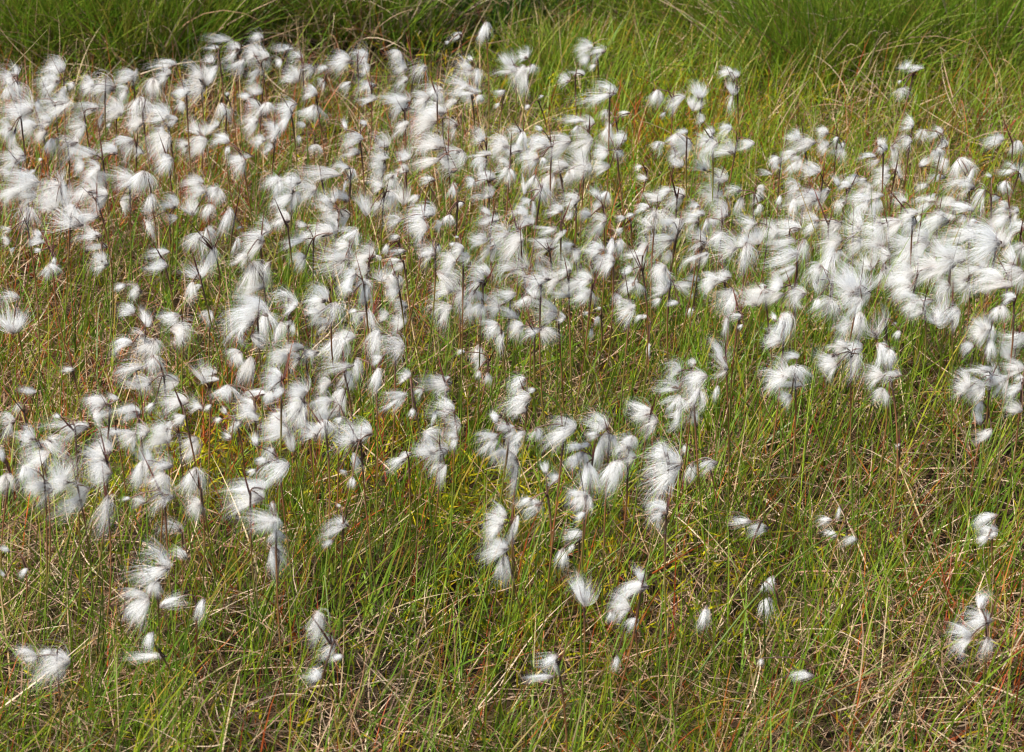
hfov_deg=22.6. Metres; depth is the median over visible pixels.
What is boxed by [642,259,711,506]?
cotton grass
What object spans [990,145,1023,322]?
cotton grass
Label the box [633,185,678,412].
cotton grass
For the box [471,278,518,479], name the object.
cotton grass
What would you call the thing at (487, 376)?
cotton grass
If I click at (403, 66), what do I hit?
cotton grass
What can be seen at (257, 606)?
grass stalk
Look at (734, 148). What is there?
cotton grass
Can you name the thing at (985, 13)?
rush tussock
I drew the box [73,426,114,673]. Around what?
cotton grass
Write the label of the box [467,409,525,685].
cotton grass
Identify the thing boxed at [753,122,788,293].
cotton grass
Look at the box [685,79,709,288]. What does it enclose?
cotton grass
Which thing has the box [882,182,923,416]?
cotton grass
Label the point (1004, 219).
cotton grass
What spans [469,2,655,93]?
rush tussock
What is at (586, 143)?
cotton grass
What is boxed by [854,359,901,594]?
cotton grass
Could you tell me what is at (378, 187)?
cotton grass
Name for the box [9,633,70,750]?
cotton grass
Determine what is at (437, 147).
cotton grass
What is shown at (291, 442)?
cotton grass
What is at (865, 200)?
cotton grass
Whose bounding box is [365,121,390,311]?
cotton grass
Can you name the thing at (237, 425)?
cotton grass
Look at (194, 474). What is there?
cotton grass
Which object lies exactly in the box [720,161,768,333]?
cotton grass
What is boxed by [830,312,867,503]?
cotton grass
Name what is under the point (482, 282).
cotton grass
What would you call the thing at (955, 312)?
cotton grass
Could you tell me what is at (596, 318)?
cotton grass
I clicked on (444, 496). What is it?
bog moss
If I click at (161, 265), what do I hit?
cotton grass
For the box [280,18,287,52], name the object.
grass stalk
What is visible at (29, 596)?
grass stalk
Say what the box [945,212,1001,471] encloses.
cotton grass
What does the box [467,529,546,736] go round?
cotton grass
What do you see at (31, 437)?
cotton grass
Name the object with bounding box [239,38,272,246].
cotton grass
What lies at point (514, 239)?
cotton grass
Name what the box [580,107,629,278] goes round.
cotton grass
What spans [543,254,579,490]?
cotton grass
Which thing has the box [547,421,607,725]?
cotton grass
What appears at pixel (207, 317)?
cotton grass
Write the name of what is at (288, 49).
cotton grass
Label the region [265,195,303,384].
cotton grass
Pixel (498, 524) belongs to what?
cotton grass
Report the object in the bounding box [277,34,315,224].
cotton grass
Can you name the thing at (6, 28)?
rush tussock
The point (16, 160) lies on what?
cotton grass
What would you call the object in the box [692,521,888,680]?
grass stalk
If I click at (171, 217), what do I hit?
cotton grass
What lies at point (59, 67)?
cotton grass
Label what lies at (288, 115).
cotton grass
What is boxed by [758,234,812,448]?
cotton grass
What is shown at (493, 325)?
cotton grass
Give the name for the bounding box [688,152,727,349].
cotton grass
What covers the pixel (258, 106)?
cotton grass
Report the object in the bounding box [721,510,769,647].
cotton grass
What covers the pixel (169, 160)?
cotton grass
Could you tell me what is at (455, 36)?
cotton grass
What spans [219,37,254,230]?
cotton grass
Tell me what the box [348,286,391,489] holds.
cotton grass
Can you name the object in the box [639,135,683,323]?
cotton grass
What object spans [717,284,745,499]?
cotton grass
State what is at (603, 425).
cotton grass
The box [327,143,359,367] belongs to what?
cotton grass
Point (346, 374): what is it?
cotton grass
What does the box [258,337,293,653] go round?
cotton grass
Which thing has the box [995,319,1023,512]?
cotton grass
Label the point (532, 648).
grass stalk
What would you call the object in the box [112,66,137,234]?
cotton grass
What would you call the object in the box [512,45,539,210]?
cotton grass
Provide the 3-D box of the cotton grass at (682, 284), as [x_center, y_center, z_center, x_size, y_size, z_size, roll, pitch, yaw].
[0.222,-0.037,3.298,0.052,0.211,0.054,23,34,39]
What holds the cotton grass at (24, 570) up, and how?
on the ground at (426, 60)
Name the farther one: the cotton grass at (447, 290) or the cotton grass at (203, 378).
the cotton grass at (447, 290)
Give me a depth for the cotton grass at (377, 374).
2.85 m
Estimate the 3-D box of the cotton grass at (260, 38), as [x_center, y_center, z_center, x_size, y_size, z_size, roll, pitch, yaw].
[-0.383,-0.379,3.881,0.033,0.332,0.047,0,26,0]
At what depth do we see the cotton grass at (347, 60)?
3.80 m
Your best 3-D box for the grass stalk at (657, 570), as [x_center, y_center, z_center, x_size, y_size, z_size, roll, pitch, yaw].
[0.171,0.196,2.712,0.002,0.071,0.079,-13,29,-25]
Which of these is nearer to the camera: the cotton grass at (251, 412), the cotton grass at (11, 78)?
the cotton grass at (251, 412)
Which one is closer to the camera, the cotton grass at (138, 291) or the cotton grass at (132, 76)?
the cotton grass at (138, 291)
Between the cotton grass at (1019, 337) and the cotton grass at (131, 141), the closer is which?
the cotton grass at (1019, 337)
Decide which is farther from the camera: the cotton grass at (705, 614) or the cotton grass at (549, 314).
the cotton grass at (549, 314)
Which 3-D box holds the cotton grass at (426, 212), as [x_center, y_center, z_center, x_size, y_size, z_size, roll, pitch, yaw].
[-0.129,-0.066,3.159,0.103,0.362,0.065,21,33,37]
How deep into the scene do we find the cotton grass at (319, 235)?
3.12 m
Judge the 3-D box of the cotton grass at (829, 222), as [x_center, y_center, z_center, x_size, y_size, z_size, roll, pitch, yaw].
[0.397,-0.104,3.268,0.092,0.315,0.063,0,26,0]
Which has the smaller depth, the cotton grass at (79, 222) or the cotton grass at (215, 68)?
the cotton grass at (79, 222)
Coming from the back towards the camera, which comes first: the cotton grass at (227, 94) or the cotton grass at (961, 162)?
the cotton grass at (227, 94)
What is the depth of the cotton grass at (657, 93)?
3.65 m
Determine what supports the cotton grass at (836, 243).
on the ground at (426, 60)
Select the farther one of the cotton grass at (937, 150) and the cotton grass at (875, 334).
the cotton grass at (937, 150)
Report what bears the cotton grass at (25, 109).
on the ground at (426, 60)
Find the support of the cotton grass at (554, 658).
on the ground at (426, 60)
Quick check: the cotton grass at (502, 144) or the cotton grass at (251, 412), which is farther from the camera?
the cotton grass at (502, 144)
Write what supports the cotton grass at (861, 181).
on the ground at (426, 60)
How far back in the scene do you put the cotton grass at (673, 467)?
2.71 m
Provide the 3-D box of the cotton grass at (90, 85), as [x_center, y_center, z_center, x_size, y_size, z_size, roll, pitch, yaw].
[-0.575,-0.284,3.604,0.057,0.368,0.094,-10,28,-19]
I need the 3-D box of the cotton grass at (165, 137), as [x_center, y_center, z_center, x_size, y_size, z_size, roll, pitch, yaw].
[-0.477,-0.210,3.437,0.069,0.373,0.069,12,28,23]
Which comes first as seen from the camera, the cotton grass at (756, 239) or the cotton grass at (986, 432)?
the cotton grass at (986, 432)
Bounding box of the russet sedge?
[0,0,1023,751]
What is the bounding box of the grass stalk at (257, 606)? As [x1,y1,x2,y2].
[255,552,260,658]
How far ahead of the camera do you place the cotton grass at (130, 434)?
2.66 m
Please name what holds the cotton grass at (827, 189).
on the ground at (426, 60)
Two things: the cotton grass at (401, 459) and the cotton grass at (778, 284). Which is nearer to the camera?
the cotton grass at (401, 459)
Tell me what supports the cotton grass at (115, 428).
on the ground at (426, 60)
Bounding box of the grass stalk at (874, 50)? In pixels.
[869,32,886,67]
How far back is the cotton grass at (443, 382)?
2.82 m
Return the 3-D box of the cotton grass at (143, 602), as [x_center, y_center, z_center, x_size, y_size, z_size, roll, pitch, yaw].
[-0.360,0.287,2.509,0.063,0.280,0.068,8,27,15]
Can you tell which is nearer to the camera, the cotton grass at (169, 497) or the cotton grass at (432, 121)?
the cotton grass at (169, 497)
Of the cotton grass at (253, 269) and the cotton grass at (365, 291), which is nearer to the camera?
the cotton grass at (365, 291)
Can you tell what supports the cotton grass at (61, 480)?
on the ground at (426, 60)
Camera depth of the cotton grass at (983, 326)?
2.92 m
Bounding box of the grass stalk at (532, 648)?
[515,610,551,680]
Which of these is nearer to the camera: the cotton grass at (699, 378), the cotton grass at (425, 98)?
the cotton grass at (699, 378)
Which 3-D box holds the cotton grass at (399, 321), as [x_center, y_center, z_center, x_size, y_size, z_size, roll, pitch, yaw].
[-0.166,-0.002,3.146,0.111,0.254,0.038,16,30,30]
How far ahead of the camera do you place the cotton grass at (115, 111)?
3.65 m
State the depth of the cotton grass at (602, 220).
3.25 m
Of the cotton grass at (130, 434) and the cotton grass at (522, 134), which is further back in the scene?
the cotton grass at (522, 134)
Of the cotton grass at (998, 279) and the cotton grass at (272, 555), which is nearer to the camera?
the cotton grass at (272, 555)
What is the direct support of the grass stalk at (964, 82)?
on the ground at (426, 60)
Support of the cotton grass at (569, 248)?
on the ground at (426, 60)
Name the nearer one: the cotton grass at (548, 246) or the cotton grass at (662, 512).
the cotton grass at (662, 512)
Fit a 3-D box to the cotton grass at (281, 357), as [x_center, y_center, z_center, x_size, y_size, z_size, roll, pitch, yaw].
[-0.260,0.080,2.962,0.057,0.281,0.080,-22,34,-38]
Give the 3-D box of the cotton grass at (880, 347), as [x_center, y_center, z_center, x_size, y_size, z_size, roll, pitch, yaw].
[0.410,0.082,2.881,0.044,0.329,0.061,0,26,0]
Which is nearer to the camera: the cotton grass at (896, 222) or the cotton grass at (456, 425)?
the cotton grass at (456, 425)
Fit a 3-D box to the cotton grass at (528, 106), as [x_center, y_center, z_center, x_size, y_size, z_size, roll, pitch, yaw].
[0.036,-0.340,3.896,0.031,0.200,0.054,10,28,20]
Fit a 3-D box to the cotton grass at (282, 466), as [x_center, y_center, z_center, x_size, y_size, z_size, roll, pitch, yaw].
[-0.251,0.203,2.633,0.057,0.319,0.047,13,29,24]
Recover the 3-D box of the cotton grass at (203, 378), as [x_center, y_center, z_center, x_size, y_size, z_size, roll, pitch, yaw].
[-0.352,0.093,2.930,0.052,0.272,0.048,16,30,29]
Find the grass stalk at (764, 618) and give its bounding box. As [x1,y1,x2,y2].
[762,551,766,681]
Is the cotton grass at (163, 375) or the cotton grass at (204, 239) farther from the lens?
the cotton grass at (204, 239)
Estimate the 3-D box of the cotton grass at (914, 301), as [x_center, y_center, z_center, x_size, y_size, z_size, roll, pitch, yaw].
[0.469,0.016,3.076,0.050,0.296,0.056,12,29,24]
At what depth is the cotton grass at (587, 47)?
3.81 m
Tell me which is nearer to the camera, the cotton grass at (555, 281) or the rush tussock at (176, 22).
the cotton grass at (555, 281)
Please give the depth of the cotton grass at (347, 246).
3.08 m
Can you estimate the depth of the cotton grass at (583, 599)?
2.48 m
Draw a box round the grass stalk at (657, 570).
[652,549,692,573]
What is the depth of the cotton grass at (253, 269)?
3.16 m
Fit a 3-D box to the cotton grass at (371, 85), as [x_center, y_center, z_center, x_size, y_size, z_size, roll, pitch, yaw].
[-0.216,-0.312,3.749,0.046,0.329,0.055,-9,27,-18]
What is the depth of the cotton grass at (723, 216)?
3.06 m
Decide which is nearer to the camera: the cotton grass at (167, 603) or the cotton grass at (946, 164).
the cotton grass at (167, 603)
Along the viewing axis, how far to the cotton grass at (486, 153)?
3.28 m
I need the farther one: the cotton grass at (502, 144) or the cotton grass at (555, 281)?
the cotton grass at (502, 144)
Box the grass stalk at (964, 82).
[943,49,990,109]
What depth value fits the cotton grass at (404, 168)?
3.40 m
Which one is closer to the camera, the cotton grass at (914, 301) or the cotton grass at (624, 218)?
the cotton grass at (914, 301)
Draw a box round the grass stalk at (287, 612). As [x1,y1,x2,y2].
[260,558,318,659]
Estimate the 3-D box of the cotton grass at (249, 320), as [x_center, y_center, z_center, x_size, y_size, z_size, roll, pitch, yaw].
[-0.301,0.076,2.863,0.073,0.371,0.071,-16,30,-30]
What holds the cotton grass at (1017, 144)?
on the ground at (426, 60)
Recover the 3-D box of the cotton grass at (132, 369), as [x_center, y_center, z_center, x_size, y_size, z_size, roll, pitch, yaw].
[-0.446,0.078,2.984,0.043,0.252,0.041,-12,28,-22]
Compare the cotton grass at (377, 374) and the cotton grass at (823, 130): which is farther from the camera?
the cotton grass at (823, 130)
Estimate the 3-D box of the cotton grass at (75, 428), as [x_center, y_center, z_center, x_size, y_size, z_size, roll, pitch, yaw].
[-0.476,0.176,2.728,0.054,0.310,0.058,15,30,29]
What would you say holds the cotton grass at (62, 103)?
on the ground at (426, 60)
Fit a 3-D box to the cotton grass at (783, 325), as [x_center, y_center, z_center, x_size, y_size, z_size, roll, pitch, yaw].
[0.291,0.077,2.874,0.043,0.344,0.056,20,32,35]
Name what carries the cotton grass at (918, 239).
on the ground at (426, 60)
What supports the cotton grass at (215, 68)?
on the ground at (426, 60)
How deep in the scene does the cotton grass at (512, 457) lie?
2.65 m
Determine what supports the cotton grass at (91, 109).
on the ground at (426, 60)
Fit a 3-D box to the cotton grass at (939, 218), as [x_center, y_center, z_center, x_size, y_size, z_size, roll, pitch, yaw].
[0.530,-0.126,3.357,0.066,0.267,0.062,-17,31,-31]
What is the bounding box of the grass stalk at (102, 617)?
[101,543,104,677]
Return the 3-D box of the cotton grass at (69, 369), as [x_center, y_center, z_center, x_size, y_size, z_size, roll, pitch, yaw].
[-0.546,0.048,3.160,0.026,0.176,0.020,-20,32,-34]
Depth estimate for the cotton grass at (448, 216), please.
3.11 m
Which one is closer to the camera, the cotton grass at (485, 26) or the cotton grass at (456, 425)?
the cotton grass at (456, 425)
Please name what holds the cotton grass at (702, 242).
on the ground at (426, 60)
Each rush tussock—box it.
[0,0,236,87]
[0,0,358,93]
[25,0,398,66]
[153,0,564,86]
[385,0,623,36]
[467,0,722,42]
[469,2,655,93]
[571,0,846,55]
[585,0,1023,123]
[741,0,1023,102]
[836,0,1023,83]
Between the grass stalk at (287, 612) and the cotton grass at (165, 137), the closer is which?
the grass stalk at (287, 612)
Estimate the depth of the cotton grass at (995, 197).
3.21 m
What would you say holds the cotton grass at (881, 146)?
on the ground at (426, 60)
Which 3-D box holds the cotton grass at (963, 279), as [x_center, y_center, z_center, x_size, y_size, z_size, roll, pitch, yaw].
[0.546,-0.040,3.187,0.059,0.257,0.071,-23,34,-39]
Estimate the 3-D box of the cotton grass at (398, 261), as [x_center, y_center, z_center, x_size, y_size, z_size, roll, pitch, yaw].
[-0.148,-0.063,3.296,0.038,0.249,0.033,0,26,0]
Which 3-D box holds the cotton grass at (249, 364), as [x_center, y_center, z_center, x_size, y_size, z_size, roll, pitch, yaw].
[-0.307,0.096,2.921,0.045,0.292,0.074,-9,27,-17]
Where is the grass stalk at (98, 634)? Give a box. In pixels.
[94,595,101,676]
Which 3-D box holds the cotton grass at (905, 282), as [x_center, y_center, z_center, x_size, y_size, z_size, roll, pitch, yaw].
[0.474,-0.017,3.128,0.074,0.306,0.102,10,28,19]
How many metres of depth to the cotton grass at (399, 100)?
3.45 m
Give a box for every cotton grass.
[0,63,28,242]
[0,86,59,330]
[0,142,46,339]
[0,164,69,321]
[0,199,43,432]
[0,288,74,493]
[0,384,83,615]
[0,444,18,688]
[0,543,28,658]
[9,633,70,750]
[12,446,53,681]
[14,107,52,297]
[15,164,76,379]
[15,402,50,674]
[23,228,119,464]
[28,54,75,273]
[28,121,80,322]
[29,156,49,236]
[30,77,75,274]
[31,375,118,631]
[36,412,89,638]
[38,452,92,653]
[45,185,85,460]
[57,91,112,267]
[58,170,113,422]
[60,118,117,349]
[61,349,82,466]
[71,210,125,415]
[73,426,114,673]
[78,59,133,287]
[81,466,121,716]
[91,80,126,250]
[94,419,127,546]
[100,131,144,315]
[107,161,139,347]
[107,399,149,662]
[108,289,165,551]
[111,351,144,518]
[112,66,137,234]
[112,90,176,301]
[114,261,159,365]
[115,535,174,749]
[116,631,200,751]
[120,170,170,371]
[121,449,180,724]
[123,441,175,707]
[129,348,179,593]
[138,87,178,330]
[138,403,202,627]
[139,221,220,407]
[142,58,176,194]
[142,192,180,377]
[142,244,177,455]
[149,382,221,639]
[151,305,194,511]
[153,132,173,330]
[156,513,187,630]
[159,585,206,742]
[172,65,205,284]
[173,114,208,253]
[174,173,227,363]
[174,448,210,680]
[175,249,244,479]
[176,54,231,230]
[185,353,226,547]
[196,308,223,434]
[200,31,229,263]
[202,96,268,295]
[209,130,257,313]
[209,381,306,625]
[212,406,246,575]
[214,292,271,554]
[216,182,257,387]
[217,458,282,729]
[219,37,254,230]
[221,91,235,187]
[224,205,282,413]
[225,348,260,537]
[232,500,292,747]
[233,259,280,418]
[236,62,274,278]
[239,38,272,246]
[247,433,306,687]
[250,117,281,282]
[251,19,265,225]
[252,170,303,369]
[255,285,297,539]
[255,399,307,570]
[256,162,341,366]
[256,540,290,698]
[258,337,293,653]
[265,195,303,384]
[265,334,318,540]
[269,88,297,318]
[272,32,295,169]
[275,216,337,388]
[276,359,326,634]
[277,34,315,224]
[292,608,343,750]
[294,81,338,283]
[295,121,326,252]
[295,398,339,694]
[299,282,409,525]
[305,225,361,462]
[308,184,350,385]
[309,373,351,623]
[311,326,366,502]
[311,476,350,691]
[312,353,361,584]
[314,64,328,171]
[319,41,370,224]
[325,401,387,659]
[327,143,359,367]
[333,243,377,544]
[337,118,366,333]
[347,172,404,374]
[347,233,386,474]
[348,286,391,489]
[350,336,384,568]
[351,60,377,251]
[360,315,405,589]
[363,256,408,472]
[364,282,408,421]
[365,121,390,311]
[371,192,437,431]
[374,234,406,375]
[376,88,413,320]
[377,146,416,335]
[377,366,438,665]
[381,443,411,602]
[385,240,411,401]
[388,35,429,207]
[396,349,452,591]
[401,423,448,642]
[403,208,441,446]
[407,96,457,269]
[407,113,466,343]
[408,69,459,277]
[408,168,442,252]
[420,268,472,464]
[424,389,460,647]
[432,182,464,435]
[433,222,471,497]
[439,74,485,276]
[446,16,465,216]
[446,344,496,498]
[453,53,487,227]
[460,258,497,491]
[463,164,495,394]
[465,498,518,731]
[467,125,491,368]
[467,196,499,426]
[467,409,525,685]
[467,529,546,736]
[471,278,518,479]
[473,1,491,146]
[478,283,524,480]
[480,190,535,445]
[486,126,522,360]
[488,430,525,634]
[489,87,506,193]
[490,216,530,454]
[491,374,535,570]
[495,49,523,201]
[497,170,558,442]
[499,460,560,694]
[504,275,556,598]
[505,115,532,320]
[508,265,558,506]
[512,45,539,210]
[513,112,583,395]
[517,524,585,640]
[521,638,570,751]
[525,92,548,172]
[525,294,566,490]
[527,232,557,445]
[528,389,576,688]
[537,195,570,454]
[539,156,569,301]
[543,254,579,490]
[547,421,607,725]
[549,115,594,298]
[552,227,586,406]
[553,257,603,517]
[554,172,583,398]
[557,63,584,210]
[557,143,593,338]
[562,443,592,743]
[565,563,600,751]
[566,78,617,321]
[566,302,602,441]
[568,26,606,206]
[576,159,647,296]
[576,206,630,490]
[578,407,620,663]
[579,184,611,407]
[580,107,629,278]
[586,119,645,347]
[588,429,640,655]
[597,532,651,751]
[604,593,638,751]
[610,259,636,522]
[613,239,652,490]
[615,207,634,330]
[622,390,658,590]
[629,426,682,660]
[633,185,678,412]
[633,314,662,439]
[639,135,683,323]
[641,85,685,252]
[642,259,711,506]
[642,475,679,751]
[642,596,711,713]
[643,199,684,406]
[650,356,707,558]
[652,196,705,405]
[655,159,688,396]
[657,383,711,582]
[662,128,712,332]
[670,222,716,434]
[671,270,700,420]
[672,258,742,474]
[682,441,724,567]
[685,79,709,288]
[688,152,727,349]
[692,114,718,343]
[697,202,779,409]
[699,193,731,446]
[699,227,763,443]
[703,114,756,340]
[706,332,734,558]
[715,56,740,276]
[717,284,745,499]
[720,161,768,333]
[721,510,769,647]
[735,264,775,462]
[743,304,795,562]
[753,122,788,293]
[755,347,813,580]
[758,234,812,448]
[758,575,784,675]
[758,657,814,751]
[761,212,803,434]
[763,249,808,493]
[774,170,821,391]
[778,120,816,315]
[795,152,830,348]
[796,244,840,494]
[798,179,847,392]
[798,252,884,528]
[803,505,857,634]
[809,198,864,405]
[811,330,865,568]
[813,123,849,255]
[815,167,860,342]
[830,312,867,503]
[838,170,880,305]
[840,181,884,380]
[844,54,923,255]
[844,222,897,424]
[854,202,902,400]
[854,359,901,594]
[855,297,900,516]
[856,123,890,308]
[856,246,937,476]
[856,321,896,579]
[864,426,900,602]
[865,154,904,317]
[874,196,929,402]
[878,280,933,487]
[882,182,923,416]
[885,112,920,293]
[899,122,948,269]
[902,190,950,349]
[912,228,967,455]
[914,147,949,273]
[914,288,959,513]
[929,200,988,415]
[934,155,979,366]
[934,250,987,414]
[935,188,960,314]
[943,575,1003,751]
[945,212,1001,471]
[945,359,1009,563]
[948,304,997,530]
[949,270,1019,550]
[956,229,1023,465]
[967,173,1000,369]
[968,401,992,559]
[973,511,1010,631]
[980,112,1023,208]
[986,181,1019,397]
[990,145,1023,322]
[992,216,1023,423]
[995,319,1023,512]
[997,357,1023,555]
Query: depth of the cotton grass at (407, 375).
2.70 m
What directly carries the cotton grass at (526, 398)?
on the ground at (426, 60)
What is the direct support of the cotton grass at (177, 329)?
on the ground at (426, 60)
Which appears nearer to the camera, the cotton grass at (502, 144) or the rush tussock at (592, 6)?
the cotton grass at (502, 144)
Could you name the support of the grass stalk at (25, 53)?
on the ground at (426, 60)
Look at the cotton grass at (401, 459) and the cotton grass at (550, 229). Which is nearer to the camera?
the cotton grass at (401, 459)
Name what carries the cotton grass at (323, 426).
on the ground at (426, 60)
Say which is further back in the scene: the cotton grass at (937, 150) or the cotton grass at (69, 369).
the cotton grass at (937, 150)
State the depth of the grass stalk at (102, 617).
2.61 m
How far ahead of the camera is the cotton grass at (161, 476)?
2.57 m
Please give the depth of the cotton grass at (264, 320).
2.89 m
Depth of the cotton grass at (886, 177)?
3.44 m
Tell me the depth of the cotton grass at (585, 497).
2.53 m
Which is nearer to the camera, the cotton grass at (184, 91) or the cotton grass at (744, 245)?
the cotton grass at (744, 245)
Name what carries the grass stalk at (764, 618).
on the ground at (426, 60)
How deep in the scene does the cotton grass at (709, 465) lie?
2.92 m
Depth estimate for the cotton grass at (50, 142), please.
3.44 m
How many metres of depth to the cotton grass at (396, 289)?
3.06 m
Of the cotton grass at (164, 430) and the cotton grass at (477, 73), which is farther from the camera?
the cotton grass at (477, 73)
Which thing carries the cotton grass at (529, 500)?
on the ground at (426, 60)
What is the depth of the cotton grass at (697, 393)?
2.81 m
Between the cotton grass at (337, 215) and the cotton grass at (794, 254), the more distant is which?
the cotton grass at (337, 215)
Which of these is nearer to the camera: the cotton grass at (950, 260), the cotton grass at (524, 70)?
the cotton grass at (950, 260)
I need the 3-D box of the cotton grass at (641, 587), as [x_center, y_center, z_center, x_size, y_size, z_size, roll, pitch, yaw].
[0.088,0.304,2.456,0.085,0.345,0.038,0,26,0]
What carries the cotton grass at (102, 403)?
on the ground at (426, 60)
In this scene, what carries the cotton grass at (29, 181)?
on the ground at (426, 60)
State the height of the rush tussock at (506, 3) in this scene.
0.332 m
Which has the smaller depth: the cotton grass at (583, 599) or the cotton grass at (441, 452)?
the cotton grass at (583, 599)
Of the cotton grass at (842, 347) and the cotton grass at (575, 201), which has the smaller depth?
the cotton grass at (842, 347)
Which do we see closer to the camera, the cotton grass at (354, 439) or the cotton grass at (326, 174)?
the cotton grass at (354, 439)
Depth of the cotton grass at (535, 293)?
2.93 m
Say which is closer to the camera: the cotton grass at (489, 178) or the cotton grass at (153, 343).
the cotton grass at (153, 343)
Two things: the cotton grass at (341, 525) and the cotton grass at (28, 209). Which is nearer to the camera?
the cotton grass at (341, 525)
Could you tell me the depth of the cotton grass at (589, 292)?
2.95 m
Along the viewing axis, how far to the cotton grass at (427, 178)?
3.65 m
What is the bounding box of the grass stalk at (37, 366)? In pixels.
[28,343,53,403]
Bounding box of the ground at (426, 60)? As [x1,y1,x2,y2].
[0,0,1023,751]
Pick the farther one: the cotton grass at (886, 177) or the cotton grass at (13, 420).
the cotton grass at (886, 177)
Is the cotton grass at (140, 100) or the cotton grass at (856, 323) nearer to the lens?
the cotton grass at (856, 323)
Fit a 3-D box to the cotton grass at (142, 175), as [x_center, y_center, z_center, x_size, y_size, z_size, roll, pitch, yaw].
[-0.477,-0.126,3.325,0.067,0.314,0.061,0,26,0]
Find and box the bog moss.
[0,0,1023,751]
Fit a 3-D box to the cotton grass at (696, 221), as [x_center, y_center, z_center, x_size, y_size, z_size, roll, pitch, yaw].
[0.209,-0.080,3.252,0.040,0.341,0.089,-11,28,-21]
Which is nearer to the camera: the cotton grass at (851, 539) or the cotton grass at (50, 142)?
the cotton grass at (851, 539)
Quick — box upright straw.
[0,0,1023,751]
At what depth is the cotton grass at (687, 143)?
3.39 m
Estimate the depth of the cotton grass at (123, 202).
3.33 m
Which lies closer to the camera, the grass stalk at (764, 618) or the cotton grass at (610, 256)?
the grass stalk at (764, 618)
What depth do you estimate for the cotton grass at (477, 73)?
3.62 m
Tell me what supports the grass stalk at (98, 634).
on the ground at (426, 60)
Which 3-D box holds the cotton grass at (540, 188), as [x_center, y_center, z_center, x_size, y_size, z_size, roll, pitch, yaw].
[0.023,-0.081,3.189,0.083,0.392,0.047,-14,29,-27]
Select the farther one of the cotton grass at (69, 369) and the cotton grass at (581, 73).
the cotton grass at (581, 73)
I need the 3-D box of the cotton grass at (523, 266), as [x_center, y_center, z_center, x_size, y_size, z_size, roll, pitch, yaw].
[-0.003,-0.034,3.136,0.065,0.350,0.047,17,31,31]
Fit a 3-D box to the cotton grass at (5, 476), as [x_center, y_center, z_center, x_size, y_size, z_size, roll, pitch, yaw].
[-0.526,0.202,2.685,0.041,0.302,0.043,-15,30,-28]
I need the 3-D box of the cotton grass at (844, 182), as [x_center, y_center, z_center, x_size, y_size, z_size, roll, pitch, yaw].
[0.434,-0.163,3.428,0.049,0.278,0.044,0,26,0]
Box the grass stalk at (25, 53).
[9,30,46,70]
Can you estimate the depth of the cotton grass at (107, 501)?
2.60 m
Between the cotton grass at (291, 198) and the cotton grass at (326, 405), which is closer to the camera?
the cotton grass at (326, 405)
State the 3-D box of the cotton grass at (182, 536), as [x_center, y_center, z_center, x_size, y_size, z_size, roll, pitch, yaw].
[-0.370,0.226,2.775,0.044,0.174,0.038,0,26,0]
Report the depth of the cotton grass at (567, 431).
2.57 m
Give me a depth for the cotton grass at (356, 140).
3.41 m
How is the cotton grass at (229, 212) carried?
on the ground at (426, 60)
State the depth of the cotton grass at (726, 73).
3.56 m
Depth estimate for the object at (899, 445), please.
2.87 m
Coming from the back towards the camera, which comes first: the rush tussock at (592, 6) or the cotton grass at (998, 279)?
the rush tussock at (592, 6)
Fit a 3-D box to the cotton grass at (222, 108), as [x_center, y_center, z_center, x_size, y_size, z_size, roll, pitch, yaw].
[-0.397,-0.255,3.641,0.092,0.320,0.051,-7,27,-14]
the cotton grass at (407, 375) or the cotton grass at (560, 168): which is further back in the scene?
the cotton grass at (560, 168)
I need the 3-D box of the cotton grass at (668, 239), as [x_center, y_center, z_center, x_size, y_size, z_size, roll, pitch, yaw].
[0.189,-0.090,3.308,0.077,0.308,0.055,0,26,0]
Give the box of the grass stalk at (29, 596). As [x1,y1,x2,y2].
[0,557,63,630]
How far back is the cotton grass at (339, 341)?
3.01 m
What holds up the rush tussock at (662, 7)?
on the ground at (426, 60)
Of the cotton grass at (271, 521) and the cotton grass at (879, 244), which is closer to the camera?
the cotton grass at (271, 521)
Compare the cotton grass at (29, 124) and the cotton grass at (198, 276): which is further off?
the cotton grass at (29, 124)
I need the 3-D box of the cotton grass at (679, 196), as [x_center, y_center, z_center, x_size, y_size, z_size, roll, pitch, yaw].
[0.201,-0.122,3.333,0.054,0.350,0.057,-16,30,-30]
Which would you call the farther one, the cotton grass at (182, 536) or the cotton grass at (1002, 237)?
the cotton grass at (1002, 237)
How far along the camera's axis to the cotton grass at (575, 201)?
3.23 m
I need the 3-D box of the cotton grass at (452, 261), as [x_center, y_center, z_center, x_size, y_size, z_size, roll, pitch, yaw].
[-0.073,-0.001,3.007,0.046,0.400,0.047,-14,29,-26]
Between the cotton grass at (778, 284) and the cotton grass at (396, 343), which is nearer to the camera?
the cotton grass at (396, 343)
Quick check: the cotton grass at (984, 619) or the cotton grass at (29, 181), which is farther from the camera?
the cotton grass at (29, 181)
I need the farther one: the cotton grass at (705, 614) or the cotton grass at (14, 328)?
the cotton grass at (14, 328)
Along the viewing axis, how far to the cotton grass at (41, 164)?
3.72 m
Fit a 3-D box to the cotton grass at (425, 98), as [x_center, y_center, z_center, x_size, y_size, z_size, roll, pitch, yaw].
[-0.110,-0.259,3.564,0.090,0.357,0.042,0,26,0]

